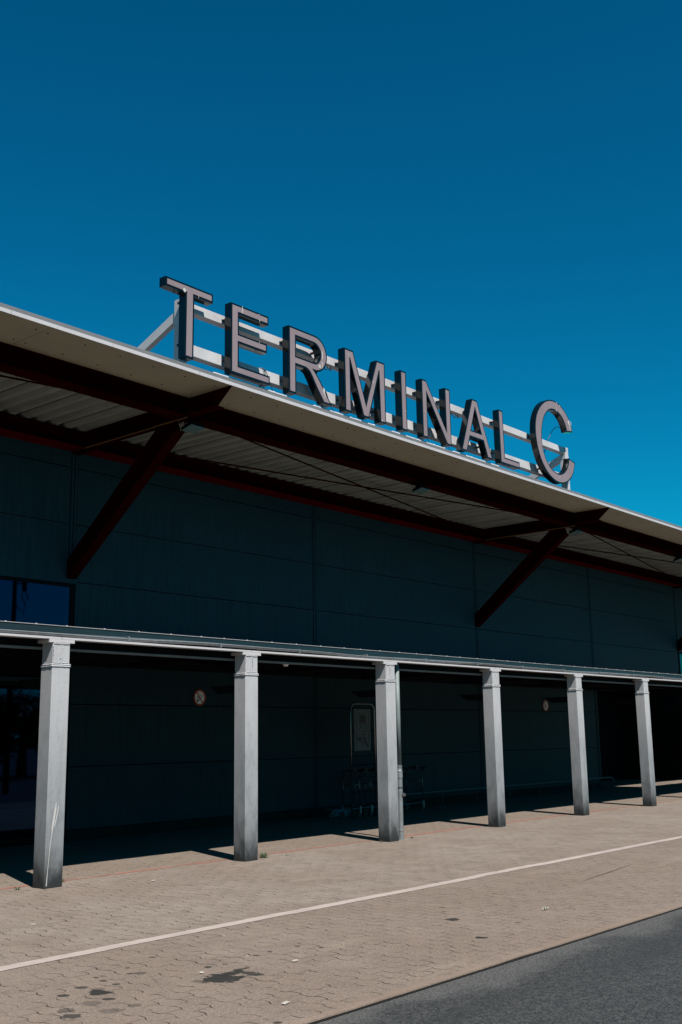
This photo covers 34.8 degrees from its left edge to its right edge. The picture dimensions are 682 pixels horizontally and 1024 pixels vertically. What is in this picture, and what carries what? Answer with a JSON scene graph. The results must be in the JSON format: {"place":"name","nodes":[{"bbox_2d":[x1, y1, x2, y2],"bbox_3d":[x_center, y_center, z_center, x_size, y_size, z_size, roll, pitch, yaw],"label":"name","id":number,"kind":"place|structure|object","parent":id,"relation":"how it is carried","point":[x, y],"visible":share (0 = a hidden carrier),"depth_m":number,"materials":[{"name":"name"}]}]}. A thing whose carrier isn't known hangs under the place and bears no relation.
{"place":"outdoors","nodes":[
{"label":"outdoors","id":0,"kind":"place"},
{"bbox_2d":[0,779,681,1023],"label":"pavement","id":1,"kind":"structure","parent":0,"point":[353,955],"depth_m":11.49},
{"bbox_2d":[259,852,268,856],"bbox_3d":[-1.161,5.132,16.270,0.192,0.072,0.253,3,-12,-19],"label":"weed","id":2,"kind":"object","parent":1,"relation":"on","point":[262,855],"visible":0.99,"depth_m":16.24,"materials":[{"name":"green plant"}]},
{"bbox_2d":[0,303,681,846],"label":"terminal building","id":3,"kind":"structure","parent":1,"relation":"on","point":[246,513],"depth_m":23.52,"materials":[{"name":"paint"}]},
{"bbox_2d":[0,681,39,844],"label":"window","id":4,"kind":"structure","parent":3,"relation":"in","point":[19,705],"depth_m":18.79,"materials":[{"name":"glass"}]},
{"bbox_2d":[0,575,74,626],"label":"window","id":5,"kind":"structure","parent":3,"relation":"in","point":[24,600],"depth_m":19.54,"materials":[{"name":"glass"}]},
{"bbox_2d":[177,416,204,433],"bbox_3d":[-2.601,-1.507,18.682,0.255,0.208,0.516,-11,-15,39],"label":"floodlight","id":6,"kind":"object","parent":3,"relation":"attached to","point":[193,426],"visible":1,"depth_m":18.68,"materials":[{"name":"paint"}]},
{"bbox_2d":[194,689,205,705],"bbox_3d":[-2.880,3.781,22.147,0.012,0.332,0.332,-11,-15,39],"label":"no smoking sign","id":7,"kind":"object","parent":3,"relation":"attached to","point":[199,697],"visible":1,"depth_m":22.15,"materials":[{"name":"white metal"}]},
{"bbox_2d":[137,276,574,489],"bbox_3d":[0.604,-2.304,23.028,2.597,2.175,13.530,-11,-15,39],"label":"terminal sign","id":8,"kind":"object","parent":3,"relation":"on","point":[309,364],"visible":0.98,"depth_m":20.60,"materials":[{"name":"grey painted metal"},{"name":"galvanised metal"}]},
{"bbox_2d":[410,481,429,493],"bbox_3d":[1.697,-0.540,23.690,0.255,0.208,0.516,-11,-15,39],"label":"floodlight","id":9,"kind":"object","parent":3,"relation":"attached to","point":[419,488],"visible":1,"depth_m":23.68,"materials":[{"name":"paint"}]},
{"bbox_2d":[543,700,548,710],"bbox_3d":[6.149,5.819,32.664,0.012,0.332,0.332,-11,-15,39],"label":"no smoking sign","id":10,"kind":"object","parent":3,"relation":"attached to","point":[545,705],"visible":1,"depth_m":32.67,"materials":[{"name":"white metal"}]},
{"bbox_2d":[568,525,582,534],"bbox_3d":[6.215,0.476,28.953,0.255,0.208,0.516,-11,-15,39],"label":"floodlight","id":11,"kind":"object","parent":3,"relation":"attached to","point":[575,530],"visible":1,"depth_m":28.94,"materials":[{"name":"paint"}]},
{"bbox_2d":[673,555,681,562],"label":"floodlight","id":12,"kind":"object","parent":3,"relation":"attached to","point":[678,558],"visible":1,"depth_m":33.93,"materials":[{"name":"paint"}]},
{"bbox_2d":[677,652,681,674],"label":"window","id":13,"kind":"structure","parent":3,"relation":"in","point":[679,653],"depth_m":40.69,"materials":[{"name":"glass"}]},
{"bbox_2d":[679,706,681,741],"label":"window","id":14,"kind":"structure","parent":3,"relation":"in","point":[680,707],"depth_m":40.25,"materials":[{"name":"glass"}]},
{"bbox_2d":[0,621,681,888],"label":"walkway canopy","id":15,"kind":"object","parent":1,"relation":"on","point":[56,652],"visible":1,"depth_m":17.81,"materials":[{"name":"grey metal"}]},
{"bbox_2d":[394,664,405,839],"bbox_3d":[1.019,4.182,19.070,0.183,3.000,0.127,-11,-15,39],"label":"downpipe","id":16,"kind":"object","parent":15,"relation":"attached to","point":[401,794],"visible":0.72,"depth_m":19.01,"materials":[{"name":"metal"}]},
{"bbox_2d":[0,836,681,970],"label":"white line","id":17,"kind":"object","parent":1,"relation":"on","point":[57,957],"visible":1,"depth_m":11.04,"materials":[{"name":"paint"}]},
{"bbox_2d":[331,806,350,816],"bbox_3d":[-0.001,6.691,24.302,0.344,0.230,0.576,-11,-15,39],"label":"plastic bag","id":18,"kind":"object","parent":1,"relation":"on","point":[337,813],"visible":0.7,"depth_m":24.17,"materials":[{"name":"blue plastic"}]},
{"bbox_2d":[323,769,364,818],"bbox_3d":[0.030,6.225,24.048,0.574,1.038,1.022,-11,-15,39],"label":"luggage trolley","id":19,"kind":"object","parent":1,"relation":"on","point":[359,814],"visible":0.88,"depth_m":24.15,"materials":[{"name":"silver metal"}]},
{"bbox_2d":[335,768,376,817],"bbox_3d":[0.287,6.283,24.348,0.574,1.038,1.022,-11,-15,39],"label":"luggage trolley","id":20,"kind":"object","parent":1,"relation":"on","point":[342,813],"visible":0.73,"depth_m":24.46,"materials":[{"name":"silver metal"}]},
{"bbox_2d":[347,768,377,816],"bbox_3d":[0.545,6.341,24.648,0.574,1.038,1.022,-11,-15,39],"label":"luggage trolley","id":21,"kind":"object","parent":1,"relation":"on","point":[354,811],"visible":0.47,"depth_m":24.94,"materials":[{"name":"silver metal"}]},
{"bbox_2d":[349,703,376,818],"bbox_3d":[0.501,5.529,24.289,0.052,2.488,0.896,-11,-15,39],"label":"trolley sign stand","id":22,"kind":"object","parent":1,"relation":"on","point":[362,736],"visible":1,"depth_m":24.36,"materials":[{"name":"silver metal"}]},
{"bbox_2d":[358,771,377,815],"bbox_3d":[0.803,6.399,24.949,0.574,1.038,1.022,-11,-15,39],"label":"luggage trolley","id":23,"kind":"object","parent":1,"relation":"on","point":[365,812],"visible":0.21,"depth_m":24.85,"materials":[{"name":"silver metal"}]},
{"bbox_2d":[403,766,426,810],"bbox_3d":[1.550,6.551,25.743,0.574,1.038,1.022,-11,-15,39],"label":"luggage trolley","id":24,"kind":"object","parent":1,"relation":"on","point":[406,805],"visible":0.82,"depth_m":25.93,"materials":[{"name":"silver metal"}]},
{"bbox_2d":[407,777,614,805],"bbox_3d":[5.074,7.828,30.535,0.040,0.371,11.399,-11,-15,39],"label":"guard rail","id":25,"kind":"object","parent":1,"relation":"on","point":[539,783],"visible":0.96,"depth_m":30.02,"materials":[{"name":"metal"}]},
{"bbox_2d":[0,0,681,526],"label":"sky","id":26,"kind":"structure","parent":0,"point":[480,201],"materials":[{"name":"blue"}]},
{"bbox_2d":[315,908,681,1023],"bbox_3d":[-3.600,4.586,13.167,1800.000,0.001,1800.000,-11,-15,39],"label":"road","id":27,"kind":"structure","parent":0,"point":[630,974],"depth_m":7.67,"materials":[{"name":"grey asphalt"}]},
{"bbox_2d":[308,907,681,1023],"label":"kerb","id":28,"kind":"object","parent":27,"relation":"on","point":[515,959],"depth_m":8.29,"materials":[{"name":"grey concrete"}]}
]}

